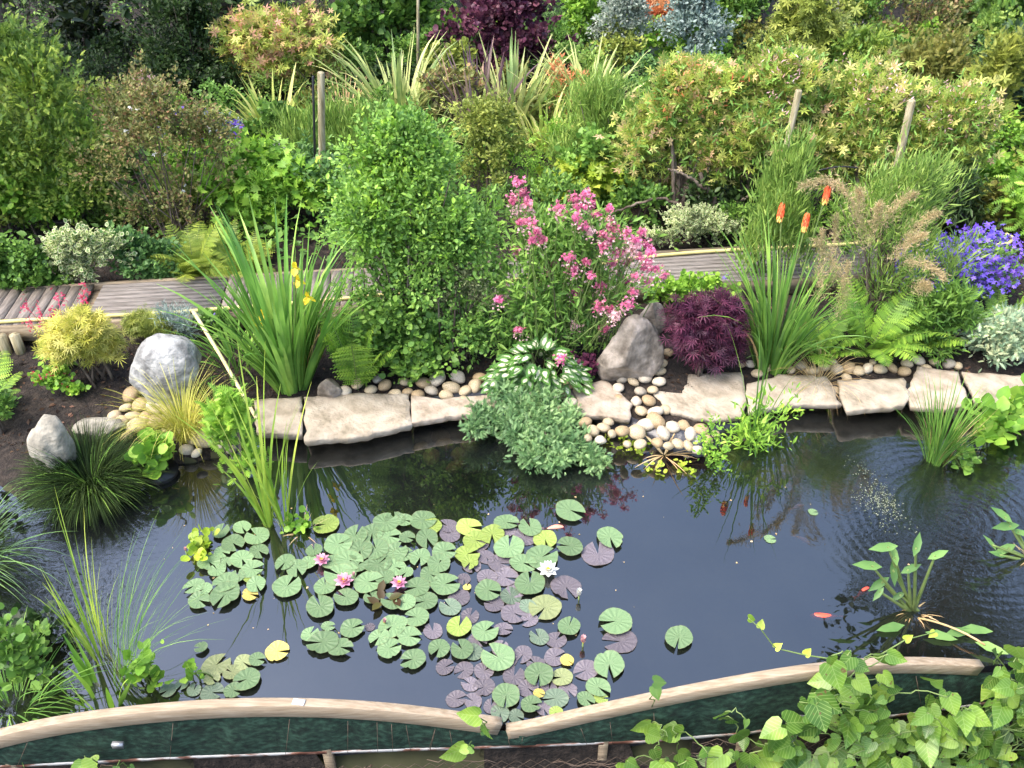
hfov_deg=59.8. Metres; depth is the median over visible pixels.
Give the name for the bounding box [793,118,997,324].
tamarisk
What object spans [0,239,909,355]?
boardwalk
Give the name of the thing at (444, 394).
pebble
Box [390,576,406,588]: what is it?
water lily
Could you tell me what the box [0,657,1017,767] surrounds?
pond fence
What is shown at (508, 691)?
lily pad
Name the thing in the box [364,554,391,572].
lily pad
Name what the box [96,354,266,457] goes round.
golden grass
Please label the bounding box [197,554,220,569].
lily pad
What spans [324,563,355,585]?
lily pad
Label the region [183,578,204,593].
lily pad
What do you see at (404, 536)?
lily pad
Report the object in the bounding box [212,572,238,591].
lily pad
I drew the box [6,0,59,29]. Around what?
understorey shrub
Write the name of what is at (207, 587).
lily pad
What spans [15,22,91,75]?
understorey shrub
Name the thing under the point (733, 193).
understorey shrub
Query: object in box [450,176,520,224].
understorey shrub
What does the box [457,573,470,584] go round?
lily pad
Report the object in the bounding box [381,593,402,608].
lily pad
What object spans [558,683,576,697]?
lily pad
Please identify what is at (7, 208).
vine shrub
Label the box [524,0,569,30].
understorey shrub
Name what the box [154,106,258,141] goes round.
catmint
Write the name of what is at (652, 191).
understorey shrub
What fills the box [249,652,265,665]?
lily pad
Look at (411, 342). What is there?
shrub
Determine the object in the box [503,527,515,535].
lily pad
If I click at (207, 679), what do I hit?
lily pad
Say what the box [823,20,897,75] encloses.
conifer
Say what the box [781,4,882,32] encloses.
understorey shrub
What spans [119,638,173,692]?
marsh plant
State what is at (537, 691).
lily pad
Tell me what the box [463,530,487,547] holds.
lily pad
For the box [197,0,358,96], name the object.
pieris
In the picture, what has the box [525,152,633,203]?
shrub
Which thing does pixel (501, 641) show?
lily pad
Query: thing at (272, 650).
lily pad
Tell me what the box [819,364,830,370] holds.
pebble
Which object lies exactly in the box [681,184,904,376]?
red hot poker
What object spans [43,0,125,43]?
understorey shrub
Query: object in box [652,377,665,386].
pebble
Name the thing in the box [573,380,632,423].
coping stone
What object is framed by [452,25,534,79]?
understorey shrub
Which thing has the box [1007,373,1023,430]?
bogbean
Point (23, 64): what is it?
conifer shrub
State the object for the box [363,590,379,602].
lily pad
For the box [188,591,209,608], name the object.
lily pad
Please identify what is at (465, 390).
pebble
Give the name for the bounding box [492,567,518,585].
lily pad
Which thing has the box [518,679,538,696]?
lily pad
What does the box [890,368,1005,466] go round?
rush
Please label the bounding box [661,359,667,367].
pebble
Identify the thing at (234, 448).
pebble
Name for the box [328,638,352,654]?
lily pad
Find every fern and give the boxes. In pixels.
[0,351,21,420]
[136,216,230,282]
[183,219,252,266]
[201,231,276,276]
[316,302,396,387]
[790,302,863,367]
[826,274,936,366]
[868,297,969,348]
[967,285,1023,324]
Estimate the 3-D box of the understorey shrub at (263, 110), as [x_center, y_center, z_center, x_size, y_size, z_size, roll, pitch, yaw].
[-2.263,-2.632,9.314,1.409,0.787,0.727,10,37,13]
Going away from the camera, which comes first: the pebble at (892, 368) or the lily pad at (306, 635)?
the lily pad at (306, 635)
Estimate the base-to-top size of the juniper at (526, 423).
0.381 m
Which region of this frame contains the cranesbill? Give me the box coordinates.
[644,268,741,305]
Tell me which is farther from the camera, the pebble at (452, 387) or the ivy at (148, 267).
the ivy at (148, 267)
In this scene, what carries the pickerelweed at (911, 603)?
in the pond water
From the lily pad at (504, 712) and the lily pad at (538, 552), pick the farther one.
the lily pad at (538, 552)
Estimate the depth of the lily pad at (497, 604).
5.06 m
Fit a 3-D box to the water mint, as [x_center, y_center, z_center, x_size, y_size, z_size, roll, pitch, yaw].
[3.047,0.486,6.000,0.233,0.212,0.270,0,36,0]
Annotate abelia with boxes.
[54,44,251,249]
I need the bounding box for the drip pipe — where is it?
[773,166,857,218]
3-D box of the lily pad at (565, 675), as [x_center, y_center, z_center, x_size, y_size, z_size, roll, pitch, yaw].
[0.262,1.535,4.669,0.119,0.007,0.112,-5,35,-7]
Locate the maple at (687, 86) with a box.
[593,44,766,234]
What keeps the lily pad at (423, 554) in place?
on the pond water
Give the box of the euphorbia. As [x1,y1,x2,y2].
[894,270,1003,368]
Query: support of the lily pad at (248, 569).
on the pond water
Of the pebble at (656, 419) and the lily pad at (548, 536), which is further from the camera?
the pebble at (656, 419)
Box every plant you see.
[0,383,22,435]
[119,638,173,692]
[179,658,212,683]
[194,374,273,485]
[276,505,330,546]
[604,433,696,477]
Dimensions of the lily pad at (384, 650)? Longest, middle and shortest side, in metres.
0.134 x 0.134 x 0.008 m
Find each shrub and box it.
[0,0,133,240]
[0,79,55,130]
[0,133,43,239]
[0,200,40,229]
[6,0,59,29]
[9,7,66,58]
[13,165,83,228]
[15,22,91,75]
[35,10,123,59]
[42,95,108,153]
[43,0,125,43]
[46,41,126,89]
[54,74,137,126]
[61,122,144,197]
[70,28,150,82]
[71,181,176,230]
[101,118,160,171]
[102,26,173,58]
[115,0,169,33]
[118,43,205,92]
[129,118,213,201]
[139,164,237,233]
[141,87,192,125]
[168,102,232,156]
[191,77,276,133]
[198,58,268,109]
[202,3,237,29]
[226,99,347,141]
[229,161,304,237]
[246,47,354,101]
[276,65,357,83]
[282,127,352,178]
[284,146,364,231]
[291,0,349,28]
[294,80,349,115]
[306,92,514,372]
[325,30,384,83]
[334,283,464,386]
[337,0,454,33]
[340,21,416,61]
[346,53,441,100]
[347,97,440,137]
[351,80,413,107]
[358,188,524,369]
[376,27,444,68]
[393,62,484,137]
[414,13,496,61]
[417,36,477,99]
[435,135,475,196]
[439,7,521,32]
[440,88,528,207]
[444,120,531,171]
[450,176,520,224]
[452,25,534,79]
[466,143,549,204]
[478,57,549,97]
[478,87,550,133]
[502,167,589,233]
[512,109,575,174]
[519,19,598,69]
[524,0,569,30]
[524,5,593,28]
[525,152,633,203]
[537,40,611,88]
[539,121,630,207]
[540,55,660,188]
[541,66,627,122]
[543,53,588,122]
[557,0,607,63]
[577,0,665,77]
[581,15,647,78]
[581,175,678,237]
[593,14,667,54]
[603,49,668,97]
[620,83,649,104]
[624,145,696,191]
[641,22,744,78]
[669,162,763,236]
[679,1,740,45]
[693,155,773,194]
[701,53,749,70]
[703,187,807,237]
[710,0,775,42]
[723,30,786,62]
[727,14,774,50]
[734,154,808,228]
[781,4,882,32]
[805,183,871,235]
[811,49,828,86]
[821,43,847,77]
[827,0,905,37]
[834,40,891,68]
[866,0,965,50]
[872,162,994,233]
[881,32,968,54]
[886,16,971,58]
[902,0,978,35]
[907,71,944,92]
[950,0,1023,59]
[960,178,1023,237]
[961,34,1002,65]
[970,3,1023,36]
[975,149,1023,187]
[978,104,1023,164]
[984,151,1023,248]
[1002,16,1023,32]
[1009,147,1023,173]
[1013,95,1023,118]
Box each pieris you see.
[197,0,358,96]
[645,0,674,44]
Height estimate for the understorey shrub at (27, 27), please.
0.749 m
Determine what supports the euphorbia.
on the ground at (34, 400)
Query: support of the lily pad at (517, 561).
on the pond water
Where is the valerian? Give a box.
[465,175,669,371]
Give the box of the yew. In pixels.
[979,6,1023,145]
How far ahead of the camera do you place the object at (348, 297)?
7.30 m
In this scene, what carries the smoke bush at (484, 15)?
on the ground at (34, 400)
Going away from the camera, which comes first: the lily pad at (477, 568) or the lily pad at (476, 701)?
the lily pad at (476, 701)
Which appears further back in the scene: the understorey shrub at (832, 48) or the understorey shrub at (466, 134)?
the understorey shrub at (832, 48)
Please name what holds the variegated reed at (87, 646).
on the pond water
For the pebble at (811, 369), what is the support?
on the ground at (34, 400)
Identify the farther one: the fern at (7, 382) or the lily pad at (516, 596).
the fern at (7, 382)
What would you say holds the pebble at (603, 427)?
on the pond liner
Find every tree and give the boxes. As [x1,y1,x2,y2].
[0,0,122,99]
[119,0,292,69]
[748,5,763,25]
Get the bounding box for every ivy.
[0,233,77,292]
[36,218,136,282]
[99,220,185,279]
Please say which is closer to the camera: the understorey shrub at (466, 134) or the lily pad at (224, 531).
the lily pad at (224, 531)
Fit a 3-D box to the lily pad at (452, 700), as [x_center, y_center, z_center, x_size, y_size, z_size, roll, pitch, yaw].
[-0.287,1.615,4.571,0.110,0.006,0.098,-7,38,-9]
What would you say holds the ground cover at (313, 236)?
on the ground at (34, 400)
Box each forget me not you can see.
[0,602,53,690]
[720,382,803,456]
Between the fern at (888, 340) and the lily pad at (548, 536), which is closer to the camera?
the lily pad at (548, 536)
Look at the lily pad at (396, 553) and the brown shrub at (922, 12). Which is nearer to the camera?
the lily pad at (396, 553)
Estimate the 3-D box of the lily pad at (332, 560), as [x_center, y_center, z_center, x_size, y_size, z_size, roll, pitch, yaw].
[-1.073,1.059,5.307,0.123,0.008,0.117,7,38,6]
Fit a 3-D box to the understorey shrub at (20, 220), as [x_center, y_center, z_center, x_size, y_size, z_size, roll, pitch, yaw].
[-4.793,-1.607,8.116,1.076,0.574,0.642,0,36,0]
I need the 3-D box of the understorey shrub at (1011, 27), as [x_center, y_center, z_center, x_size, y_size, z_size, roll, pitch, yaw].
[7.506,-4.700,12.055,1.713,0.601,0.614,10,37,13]
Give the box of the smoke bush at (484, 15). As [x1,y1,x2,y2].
[424,0,582,87]
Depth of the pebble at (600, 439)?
6.02 m
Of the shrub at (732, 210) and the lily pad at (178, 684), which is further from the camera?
the shrub at (732, 210)
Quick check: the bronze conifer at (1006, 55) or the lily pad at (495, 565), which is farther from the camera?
the bronze conifer at (1006, 55)
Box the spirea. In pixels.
[733,24,810,62]
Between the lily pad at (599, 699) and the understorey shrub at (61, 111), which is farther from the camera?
the understorey shrub at (61, 111)
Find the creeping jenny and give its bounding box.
[692,411,732,475]
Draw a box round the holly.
[124,0,237,96]
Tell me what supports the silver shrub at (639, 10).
on the ground at (34, 400)
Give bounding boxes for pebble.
[107,410,120,417]
[116,415,127,423]
[119,403,131,411]
[122,386,139,402]
[124,411,139,419]
[125,417,146,432]
[132,397,146,411]
[139,411,152,421]
[148,414,166,427]
[179,444,193,454]
[187,430,198,444]
[191,448,201,457]
[194,429,212,447]
[224,445,236,453]
[341,385,351,394]
[351,378,363,389]
[364,385,376,392]
[372,374,382,382]
[378,379,391,390]
[388,389,400,393]
[399,377,408,385]
[402,388,412,395]
[411,390,424,396]
[415,377,430,388]
[424,385,437,395]
[429,372,445,386]
[439,389,453,398]
[442,381,459,393]
[449,370,464,383]
[459,385,471,395]
[468,379,481,392]
[473,373,485,382]
[562,398,576,405]
[579,417,591,426]
[584,434,591,442]
[587,425,599,436]
[595,435,605,444]
[597,423,610,431]
[603,418,613,425]
[608,429,615,437]
[613,383,623,391]
[615,425,629,436]
[616,378,626,383]
[623,440,631,447]
[627,378,638,386]
[629,424,645,439]
[631,396,641,406]
[634,387,646,395]
[634,439,646,448]
[635,406,647,415]
[637,418,653,430]
[638,377,652,382]
[642,395,655,405]
[646,411,664,428]
[647,386,657,393]
[647,406,663,414]
[651,437,662,447]
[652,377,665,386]
[655,367,665,375]
[656,425,669,440]
[660,404,670,414]
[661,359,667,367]
[663,442,673,449]
[664,348,673,356]
[665,421,679,432]
[671,438,683,448]
[677,420,689,429]
[684,427,695,441]
[684,440,692,451]
[692,446,702,453]
[693,423,708,434]
[746,360,755,367]
[751,369,762,377]
[786,365,795,373]
[794,361,806,369]
[805,366,819,374]
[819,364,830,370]
[830,363,842,374]
[833,386,838,394]
[841,373,851,379]
[842,361,854,373]
[853,366,864,375]
[863,363,872,373]
[869,359,875,364]
[873,364,887,373]
[886,362,897,373]
[897,366,910,376]
[900,359,913,367]
[912,355,925,365]
[921,364,931,367]
[929,359,939,366]
[942,358,955,368]
[954,362,962,369]
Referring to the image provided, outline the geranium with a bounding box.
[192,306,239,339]
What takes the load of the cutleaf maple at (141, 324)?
on the ground at (34, 400)
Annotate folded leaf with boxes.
[367,580,402,609]
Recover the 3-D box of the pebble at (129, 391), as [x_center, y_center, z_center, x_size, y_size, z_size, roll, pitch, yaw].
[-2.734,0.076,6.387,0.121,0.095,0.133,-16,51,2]
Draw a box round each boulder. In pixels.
[27,414,77,471]
[72,417,125,441]
[129,333,201,409]
[317,378,341,397]
[595,314,663,381]
[640,302,665,334]
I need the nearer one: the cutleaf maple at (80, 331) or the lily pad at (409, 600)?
the lily pad at (409, 600)
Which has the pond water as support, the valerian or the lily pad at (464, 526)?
the lily pad at (464, 526)
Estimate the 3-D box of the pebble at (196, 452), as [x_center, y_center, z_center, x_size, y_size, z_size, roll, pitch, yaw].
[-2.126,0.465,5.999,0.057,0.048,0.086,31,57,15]
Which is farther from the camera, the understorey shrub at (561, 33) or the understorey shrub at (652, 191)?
the understorey shrub at (561, 33)
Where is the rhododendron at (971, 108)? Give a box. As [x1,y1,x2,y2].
[885,68,1014,240]
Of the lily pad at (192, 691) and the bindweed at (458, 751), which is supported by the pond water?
the lily pad at (192, 691)
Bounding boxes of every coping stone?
[254,396,303,439]
[303,393,412,445]
[411,395,496,426]
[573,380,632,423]
[653,372,745,423]
[746,374,841,415]
[837,378,909,415]
[907,366,966,412]
[961,372,1023,406]
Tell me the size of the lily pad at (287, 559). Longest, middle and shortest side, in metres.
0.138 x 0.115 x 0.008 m
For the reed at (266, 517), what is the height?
1.243 m
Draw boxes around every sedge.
[0,480,70,612]
[113,511,224,690]
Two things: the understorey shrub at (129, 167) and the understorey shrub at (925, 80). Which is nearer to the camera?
the understorey shrub at (129, 167)
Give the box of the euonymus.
[636,201,755,247]
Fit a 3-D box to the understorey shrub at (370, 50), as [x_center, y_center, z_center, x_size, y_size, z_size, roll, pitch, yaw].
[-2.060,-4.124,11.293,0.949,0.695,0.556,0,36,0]
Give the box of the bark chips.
[0,175,1023,460]
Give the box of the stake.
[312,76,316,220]
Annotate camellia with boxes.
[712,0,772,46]
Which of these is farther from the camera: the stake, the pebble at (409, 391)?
the stake
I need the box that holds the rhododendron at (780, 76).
[680,30,857,232]
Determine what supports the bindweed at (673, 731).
attached to the pond fence
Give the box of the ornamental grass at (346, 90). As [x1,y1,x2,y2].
[308,73,378,108]
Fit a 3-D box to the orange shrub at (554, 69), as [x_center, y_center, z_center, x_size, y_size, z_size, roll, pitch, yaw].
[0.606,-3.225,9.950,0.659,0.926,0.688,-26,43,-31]
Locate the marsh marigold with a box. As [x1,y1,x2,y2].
[124,427,176,479]
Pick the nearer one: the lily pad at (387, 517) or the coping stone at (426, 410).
the lily pad at (387, 517)
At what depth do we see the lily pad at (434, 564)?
5.30 m
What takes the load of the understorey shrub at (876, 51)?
on the ground at (34, 400)
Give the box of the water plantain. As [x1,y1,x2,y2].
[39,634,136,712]
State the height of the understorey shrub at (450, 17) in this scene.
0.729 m
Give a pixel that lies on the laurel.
(375, 16)
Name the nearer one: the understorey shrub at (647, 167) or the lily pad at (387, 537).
the lily pad at (387, 537)
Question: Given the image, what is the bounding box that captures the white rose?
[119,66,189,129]
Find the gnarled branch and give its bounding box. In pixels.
[614,168,747,240]
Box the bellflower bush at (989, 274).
[865,219,1023,305]
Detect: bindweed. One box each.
[71,755,134,767]
[439,706,491,761]
[615,675,749,767]
[736,614,1023,767]
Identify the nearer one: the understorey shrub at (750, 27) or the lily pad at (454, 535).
the lily pad at (454, 535)
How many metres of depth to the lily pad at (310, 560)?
5.32 m
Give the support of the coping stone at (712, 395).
on the ground at (34, 400)
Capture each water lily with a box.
[314,553,329,564]
[334,572,352,586]
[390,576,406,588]
[537,560,558,576]
[577,587,581,599]
[581,634,585,646]
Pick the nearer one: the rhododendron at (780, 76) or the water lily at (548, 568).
the water lily at (548, 568)
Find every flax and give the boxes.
[221,64,343,141]
[308,28,471,125]
[400,78,467,152]
[421,36,539,146]
[442,30,576,137]
[494,77,584,156]
[505,32,655,116]
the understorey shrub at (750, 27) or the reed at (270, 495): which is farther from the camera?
the understorey shrub at (750, 27)
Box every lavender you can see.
[148,299,201,339]
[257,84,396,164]
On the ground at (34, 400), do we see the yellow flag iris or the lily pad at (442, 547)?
the yellow flag iris
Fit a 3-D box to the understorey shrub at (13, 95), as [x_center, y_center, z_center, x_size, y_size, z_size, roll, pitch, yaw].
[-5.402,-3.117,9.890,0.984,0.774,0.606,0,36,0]
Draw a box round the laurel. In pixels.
[321,0,462,67]
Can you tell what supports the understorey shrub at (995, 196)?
on the ground at (34, 400)
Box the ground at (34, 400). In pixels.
[0,0,1023,767]
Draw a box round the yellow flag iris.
[153,194,383,395]
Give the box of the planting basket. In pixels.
[143,460,178,484]
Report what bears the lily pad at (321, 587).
on the pond water
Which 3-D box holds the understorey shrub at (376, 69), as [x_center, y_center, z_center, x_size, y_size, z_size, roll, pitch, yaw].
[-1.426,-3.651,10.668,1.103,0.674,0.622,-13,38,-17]
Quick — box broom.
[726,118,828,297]
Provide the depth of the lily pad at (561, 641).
4.87 m
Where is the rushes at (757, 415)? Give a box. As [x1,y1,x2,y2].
[732,320,814,448]
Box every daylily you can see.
[153,307,263,399]
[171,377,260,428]
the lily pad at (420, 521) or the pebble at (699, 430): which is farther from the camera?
the pebble at (699, 430)
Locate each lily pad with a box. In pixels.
[159,683,175,696]
[175,680,188,689]
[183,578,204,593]
[187,683,200,695]
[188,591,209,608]
[194,641,207,651]
[195,582,212,594]
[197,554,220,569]
[200,682,223,699]
[201,653,230,675]
[203,671,220,684]
[208,563,225,575]
[209,581,239,607]
[212,523,229,537]
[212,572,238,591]
[214,546,229,557]
[220,557,231,566]
[221,534,244,550]
[222,664,240,678]
[223,681,240,697]
[229,569,244,581]
[230,550,253,567]
[233,520,250,532]
[233,667,259,690]
[234,654,250,669]
[240,560,263,577]
[242,588,257,600]
[243,573,259,581]
[244,527,268,543]
[246,576,265,591]
[249,544,268,557]
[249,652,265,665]
[265,640,288,660]
[272,575,301,596]
[275,554,294,569]
[286,559,307,576]
[300,555,316,568]
[301,626,318,640]
[305,544,321,555]
[306,594,333,617]
[306,631,338,652]
[312,514,339,532]
[313,577,335,594]
[321,621,334,630]
[322,555,336,568]
[324,533,352,554]
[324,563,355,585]
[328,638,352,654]
[333,588,358,604]
[335,550,362,569]
[340,618,363,637]
[343,524,367,542]
[349,540,372,558]
[351,557,367,571]
[353,570,382,592]
[360,523,384,541]
[363,538,388,558]
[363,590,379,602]
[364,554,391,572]
[365,623,374,630]
[368,629,388,644]
[373,512,398,530]
[375,570,393,583]
[377,528,401,544]
[377,638,400,657]
[378,615,404,637]
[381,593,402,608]
[384,558,405,575]
[385,512,404,524]
[385,542,407,561]
[393,547,413,560]
[395,594,415,609]
[396,616,407,627]
[397,513,412,525]
[397,626,421,645]
[398,567,412,576]
[399,531,414,542]
[400,649,425,668]
[404,577,429,596]
[405,607,428,625]
[409,548,430,565]
[410,510,436,528]
[414,592,437,608]
[416,528,437,547]
[420,566,439,581]
[423,623,442,638]
[426,518,441,532]
[427,553,449,571]
[428,639,449,657]
[430,573,459,594]
[432,541,455,560]
[436,659,453,674]
[439,525,459,541]
[439,598,460,614]
[440,519,456,531]
[446,616,471,635]
[446,690,465,707]
[448,589,469,605]
[451,639,472,658]
[454,545,479,562]
[454,661,473,678]
[456,518,481,535]
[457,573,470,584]
[461,555,477,568]
[461,608,478,623]
[461,676,477,691]
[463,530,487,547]
[463,560,480,572]
[463,584,470,589]
[464,693,481,706]
[467,643,482,659]
[468,635,486,646]
[471,621,498,640]
[473,677,494,695]
[474,662,493,679]
[475,540,488,551]
[475,579,500,600]
[477,569,496,581]
[478,550,494,563]
[480,524,504,543]
[480,642,514,670]
[483,698,495,713]
[484,597,503,611]
[488,554,510,570]
[491,640,507,654]
[491,704,509,721]
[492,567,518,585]
[492,683,519,707]
[493,514,518,528]
[493,535,523,557]
[494,622,512,634]
[500,586,521,603]
[501,602,527,622]
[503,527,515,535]
[503,666,524,684]
[506,584,522,597]
[508,709,523,721]
[509,554,536,571]
[514,529,533,545]
[514,571,544,593]
[514,645,531,662]
[518,518,541,535]
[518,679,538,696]
[519,599,536,612]
[521,613,537,626]
[521,695,541,711]
[524,662,552,685]
[526,545,557,567]
[526,656,544,666]
[529,594,561,619]
[529,629,548,644]
[533,530,556,546]
[533,688,544,697]
[536,702,550,715]
[540,682,556,694]
[543,688,568,706]
[544,648,564,665]
[546,632,566,647]
[549,706,562,713]
[550,575,581,598]
[552,668,572,685]
[556,499,585,520]
[557,536,582,555]
[558,616,580,634]
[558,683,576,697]
[560,654,573,665]
[573,660,597,679]
[577,691,594,705]
[581,541,613,565]
[585,677,610,695]
[594,650,624,677]
[594,695,607,702]
[597,526,622,547]
[599,607,631,633]
[602,630,636,652]
[665,625,692,648]
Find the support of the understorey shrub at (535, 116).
on the ground at (34, 400)
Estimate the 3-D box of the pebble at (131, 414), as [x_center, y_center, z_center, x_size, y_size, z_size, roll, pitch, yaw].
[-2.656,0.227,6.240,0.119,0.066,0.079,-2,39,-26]
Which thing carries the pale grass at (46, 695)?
on the pond water
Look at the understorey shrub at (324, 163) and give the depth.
7.95 m
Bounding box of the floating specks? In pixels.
[172,487,909,635]
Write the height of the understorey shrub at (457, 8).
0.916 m
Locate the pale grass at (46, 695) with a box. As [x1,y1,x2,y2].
[0,609,108,766]
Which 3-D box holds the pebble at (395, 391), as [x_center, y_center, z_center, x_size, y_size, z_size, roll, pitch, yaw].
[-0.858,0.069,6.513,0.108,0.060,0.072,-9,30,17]
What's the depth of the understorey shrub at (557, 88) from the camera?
9.80 m
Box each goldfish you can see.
[547,524,563,528]
[814,613,830,616]
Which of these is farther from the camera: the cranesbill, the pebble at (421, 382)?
the cranesbill
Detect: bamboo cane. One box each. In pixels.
[191,309,265,432]
[416,0,419,61]
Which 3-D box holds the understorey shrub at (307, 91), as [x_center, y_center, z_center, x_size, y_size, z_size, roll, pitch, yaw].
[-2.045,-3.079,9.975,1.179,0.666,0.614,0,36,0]
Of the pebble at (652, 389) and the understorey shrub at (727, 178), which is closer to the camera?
the pebble at (652, 389)
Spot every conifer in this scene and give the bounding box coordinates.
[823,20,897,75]
[885,21,986,91]
[959,24,1023,146]
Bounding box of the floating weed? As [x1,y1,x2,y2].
[844,461,916,533]
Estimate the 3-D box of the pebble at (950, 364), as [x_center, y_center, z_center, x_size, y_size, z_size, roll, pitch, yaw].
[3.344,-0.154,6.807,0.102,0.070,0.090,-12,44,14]
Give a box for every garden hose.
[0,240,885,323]
[996,233,1013,244]
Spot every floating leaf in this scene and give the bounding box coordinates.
[764,535,775,542]
[808,509,817,514]
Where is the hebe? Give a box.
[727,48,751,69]
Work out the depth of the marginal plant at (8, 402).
6.03 m
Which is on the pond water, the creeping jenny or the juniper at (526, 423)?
the creeping jenny
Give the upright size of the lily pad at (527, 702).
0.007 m
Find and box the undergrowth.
[932,742,1023,767]
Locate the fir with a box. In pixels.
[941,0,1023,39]
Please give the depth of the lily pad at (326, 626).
4.92 m
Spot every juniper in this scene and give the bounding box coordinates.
[458,361,613,478]
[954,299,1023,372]
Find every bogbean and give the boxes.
[961,386,1023,449]
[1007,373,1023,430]
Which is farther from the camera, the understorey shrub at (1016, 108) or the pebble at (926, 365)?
the understorey shrub at (1016, 108)
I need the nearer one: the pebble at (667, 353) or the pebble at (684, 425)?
the pebble at (684, 425)
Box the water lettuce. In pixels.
[180,524,219,562]
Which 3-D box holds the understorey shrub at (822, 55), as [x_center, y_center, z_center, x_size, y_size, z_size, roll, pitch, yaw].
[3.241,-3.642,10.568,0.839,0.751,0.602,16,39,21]
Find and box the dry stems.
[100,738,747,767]
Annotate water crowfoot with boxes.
[2,600,81,647]
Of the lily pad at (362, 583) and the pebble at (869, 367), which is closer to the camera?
the lily pad at (362, 583)
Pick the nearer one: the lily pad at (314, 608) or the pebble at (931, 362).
the lily pad at (314, 608)
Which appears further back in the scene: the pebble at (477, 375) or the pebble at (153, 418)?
the pebble at (477, 375)
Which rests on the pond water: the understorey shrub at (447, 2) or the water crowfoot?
the water crowfoot
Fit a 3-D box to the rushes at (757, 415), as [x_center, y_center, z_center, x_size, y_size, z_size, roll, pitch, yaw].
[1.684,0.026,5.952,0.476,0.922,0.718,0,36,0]
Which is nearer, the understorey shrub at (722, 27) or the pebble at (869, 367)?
the pebble at (869, 367)
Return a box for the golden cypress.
[760,0,862,71]
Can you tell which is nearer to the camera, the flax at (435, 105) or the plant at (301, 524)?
the plant at (301, 524)
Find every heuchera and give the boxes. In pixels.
[27,359,91,395]
[566,349,598,377]
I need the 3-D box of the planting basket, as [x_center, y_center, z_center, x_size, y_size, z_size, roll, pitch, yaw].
[-2.350,0.665,6.015,0.233,0.212,0.233,0,36,0]
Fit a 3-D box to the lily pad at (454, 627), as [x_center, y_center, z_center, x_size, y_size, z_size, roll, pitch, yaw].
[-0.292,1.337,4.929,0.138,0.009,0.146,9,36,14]
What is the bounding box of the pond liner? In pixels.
[224,380,971,454]
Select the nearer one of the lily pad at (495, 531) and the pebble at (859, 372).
the lily pad at (495, 531)
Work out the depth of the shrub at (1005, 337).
6.67 m
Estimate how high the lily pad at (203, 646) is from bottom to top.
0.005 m
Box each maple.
[31,302,138,388]
[119,302,179,341]
[150,127,353,234]
[593,44,766,234]
[656,283,758,378]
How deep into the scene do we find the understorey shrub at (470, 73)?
9.64 m
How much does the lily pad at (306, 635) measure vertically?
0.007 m
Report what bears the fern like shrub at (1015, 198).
on the ground at (34, 400)
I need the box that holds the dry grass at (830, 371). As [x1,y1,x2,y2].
[764,339,875,418]
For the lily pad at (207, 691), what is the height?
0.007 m
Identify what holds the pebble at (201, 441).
on the ground at (34, 400)
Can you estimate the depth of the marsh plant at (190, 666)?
4.59 m
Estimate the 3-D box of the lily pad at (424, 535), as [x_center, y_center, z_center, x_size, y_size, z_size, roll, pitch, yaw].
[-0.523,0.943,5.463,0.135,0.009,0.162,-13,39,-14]
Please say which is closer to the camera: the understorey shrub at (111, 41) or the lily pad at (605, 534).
the lily pad at (605, 534)
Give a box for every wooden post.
[317,71,324,216]
[765,89,801,244]
[877,99,915,247]
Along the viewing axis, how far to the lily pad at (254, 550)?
5.38 m
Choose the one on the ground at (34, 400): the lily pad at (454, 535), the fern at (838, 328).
the fern at (838, 328)
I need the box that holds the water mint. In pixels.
[947,437,982,474]
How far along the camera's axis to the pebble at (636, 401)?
6.39 m
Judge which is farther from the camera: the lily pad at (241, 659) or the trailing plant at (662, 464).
the trailing plant at (662, 464)
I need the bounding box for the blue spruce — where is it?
[652,0,742,58]
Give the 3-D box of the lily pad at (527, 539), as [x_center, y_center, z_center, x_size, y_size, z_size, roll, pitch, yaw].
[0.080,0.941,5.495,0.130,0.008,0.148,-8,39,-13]
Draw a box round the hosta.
[478,333,594,405]
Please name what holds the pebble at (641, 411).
on the ground at (34, 400)
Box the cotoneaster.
[423,242,502,363]
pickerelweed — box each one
[852,532,948,627]
[983,507,1023,564]
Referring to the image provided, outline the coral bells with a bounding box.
[20,282,90,367]
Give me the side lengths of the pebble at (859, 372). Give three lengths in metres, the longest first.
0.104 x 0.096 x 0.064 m
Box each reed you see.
[31,490,117,663]
[150,342,302,527]
[227,384,312,529]
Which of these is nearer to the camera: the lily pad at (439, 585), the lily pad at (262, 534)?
the lily pad at (439, 585)
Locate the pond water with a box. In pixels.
[0,400,1023,727]
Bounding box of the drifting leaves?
[876,617,1007,653]
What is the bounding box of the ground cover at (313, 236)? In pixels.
[1,0,1023,264]
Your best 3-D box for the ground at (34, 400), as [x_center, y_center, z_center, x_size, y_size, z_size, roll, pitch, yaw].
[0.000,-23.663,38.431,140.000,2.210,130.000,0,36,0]
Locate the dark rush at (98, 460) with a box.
[3,409,171,544]
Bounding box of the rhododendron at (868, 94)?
[800,44,947,238]
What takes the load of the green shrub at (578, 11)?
on the ground at (34, 400)
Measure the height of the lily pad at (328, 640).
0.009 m
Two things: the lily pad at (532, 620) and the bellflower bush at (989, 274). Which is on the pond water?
the lily pad at (532, 620)
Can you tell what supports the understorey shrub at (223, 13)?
on the ground at (34, 400)
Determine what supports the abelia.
on the ground at (34, 400)
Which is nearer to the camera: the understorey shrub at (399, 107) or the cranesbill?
the cranesbill
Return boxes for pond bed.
[3,452,991,767]

